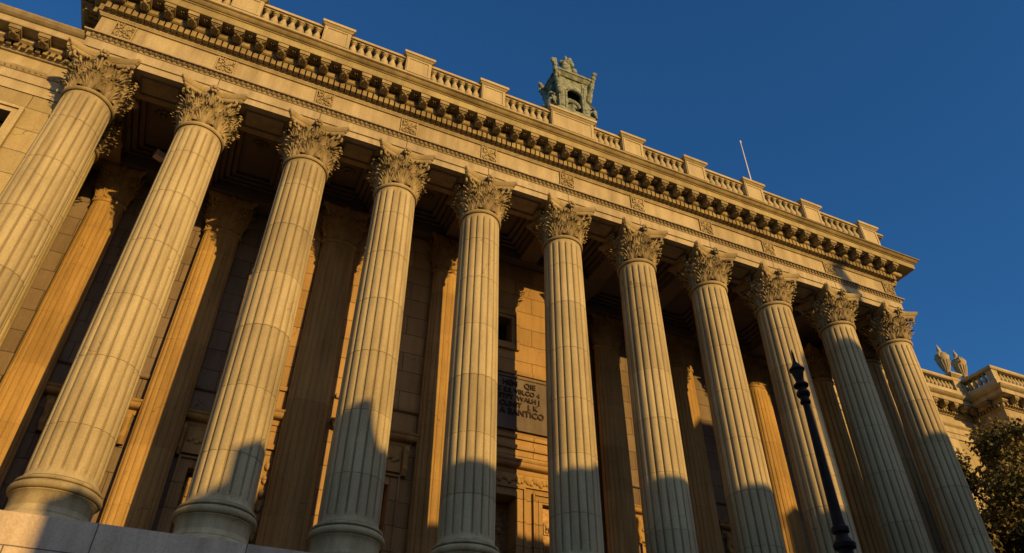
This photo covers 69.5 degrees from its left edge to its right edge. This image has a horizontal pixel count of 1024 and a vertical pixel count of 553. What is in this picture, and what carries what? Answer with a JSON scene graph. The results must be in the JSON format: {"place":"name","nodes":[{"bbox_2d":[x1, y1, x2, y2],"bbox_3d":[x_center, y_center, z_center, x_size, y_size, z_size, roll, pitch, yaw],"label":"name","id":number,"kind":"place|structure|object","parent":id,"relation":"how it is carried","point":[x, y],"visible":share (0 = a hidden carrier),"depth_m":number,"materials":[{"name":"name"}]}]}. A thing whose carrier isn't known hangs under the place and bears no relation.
{"place":"outdoors","nodes":[
{"label":"outdoors","id":0,"kind":"place"},
{"bbox_2d":[0,0,1023,386],"label":"sky","id":1,"kind":"structure","parent":0,"point":[904,119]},
{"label":"pavement","id":2,"kind":"structure","parent":0,"visible":0},
{"bbox_2d":[0,0,994,552],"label":"columned building","id":3,"kind":"structure","parent":2,"relation":"on","point":[310,286],"depth_m":19.99,"materials":[{"name":"stone"}]},
{"bbox_2d":[23,382,142,485],"bbox_3d":[-10.074,4.659,16.507,2.418,4.550,0.663,16,-41,-18],"label":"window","id":4,"kind":"structure","parent":3,"relation":"in","point":[52,390],"depth_m":17.36,"materials":[{"name":"beige stone"}]},
{"bbox_2d":[152,149,165,161],"bbox_3d":[-9.940,-3.436,20.826,0.273,0.351,0.286,-25,-45,29],"label":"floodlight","id":5,"kind":"object","parent":3,"relation":"attached to","point":[159,155],"visible":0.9,"depth_m":20.70,"materials":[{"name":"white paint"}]},
{"bbox_2d":[156,408,210,532],"bbox_3d":[-7.365,5.418,17.441,2.418,4.550,0.663,16,-41,-18],"label":"door","id":6,"kind":"structure","parent":3,"relation":"in","point":[197,420],"depth_m":17.79,"materials":[{"name":"brown metal"}]},
{"bbox_2d":[329,417,419,552],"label":"door","id":7,"kind":"structure","parent":3,"relation":"in","point":[398,439],"depth_m":18.68,"materials":[{"name":"brown metal"}]},
{"bbox_2d":[498,308,519,351],"bbox_3d":[-0.509,1.704,23.015,1.378,1.378,0.559,16,-41,-18],"label":"window","id":8,"kind":"structure","parent":3,"relation":"in","point":[514,345],"depth_m":23.12,"materials":[{"name":"beige stone"}]},
{"bbox_2d":[495,482,525,552],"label":"door","id":9,"kind":"structure","parent":3,"relation":"in","point":[518,492],"depth_m":19.59,"materials":[{"name":"brown metal"}]},
{"bbox_2d":[532,493,549,552],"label":"door","id":10,"kind":"structure","parent":3,"relation":"in","point":[540,515],"depth_m":19.62,"materials":[{"name":"beige stone"}]},
{"bbox_2d":[538,56,597,126],"bbox_3d":[1.981,-6.677,26.314,2.082,3.952,1.333,16,-41,-18],"label":"roof ornament","id":11,"kind":"object","parent":3,"relation":"on","point":[567,86],"visible":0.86,"depth_m":25.79,"materials":[{"name":"beige stone"}]},
{"bbox_2d":[635,504,645,552],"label":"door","id":12,"kind":"structure","parent":3,"relation":"in","point":[638,509],"depth_m":22.81,"materials":[{"name":"beige stone"}]},
{"bbox_2d":[719,520,734,552],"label":"door","id":13,"kind":"structure","parent":3,"relation":"in","point":[725,528],"depth_m":24.05,"materials":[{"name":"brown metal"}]},
{"bbox_2d":[739,141,750,178],"bbox_3d":[9.553,-3.554,29.292,0.078,5.486,0.074,16,-41,-18],"label":"flagpole","id":14,"kind":"object","parent":3,"relation":"on","point":[745,160],"visible":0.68,"depth_m":30.20,"materials":[{"name":"white metal"}]},
{"bbox_2d":[789,350,856,552],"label":"lamp post","id":15,"kind":"object","parent":2,"relation":"on","point":[844,542],"visible":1,"depth_m":6.21,"materials":[{"name":"black metal"}]},
{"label":"ground","id":16,"kind":"structure","parent":0,"visible":0},
{"bbox_2d":[0,3,84,193],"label":"side wing","id":17,"kind":"structure","parent":16,"relation":"on","point":[35,49],"depth_m":18.34,"materials":[{"name":"beige stone"}]},
{"bbox_2d":[0,100,24,147],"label":"window","id":18,"kind":"structure","parent":17,"relation":"in","point":[16,111],"depth_m":17.48,"materials":[{"name":"beige stone"}]},
{"bbox_2d":[832,365,1023,536],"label":"pavilion wing","id":19,"kind":"structure","parent":16,"relation":"on","point":[964,404],"depth_m":33.46,"materials":[{"name":"beige stone"}]},
{"bbox_2d":[934,345,950,372],"bbox_3d":[20.673,4.027,35.439,0.677,1.768,0.715,0,-38,0],"label":"urn","id":20,"kind":"object","parent":19,"relation":"on","point":[941,359],"visible":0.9,"depth_m":35.22,"materials":[{"name":"stone"}]},
{"bbox_2d":[951,350,967,377],"bbox_3d":[21.694,4.313,35.790,0.715,1.768,0.677,18,-41,-20],"label":"urn","id":21,"kind":"object","parent":19,"relation":"on","point":[958,365],"visible":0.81,"depth_m":35.58,"materials":[{"name":"stone"}]},
{"bbox_2d":[952,416,1023,552],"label":"tree","id":22,"kind":"object","parent":16,"relation":"on","point":[1002,515],"visible":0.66,"depth_m":25.82,"materials":[{"name":"green plant"}]}
]}

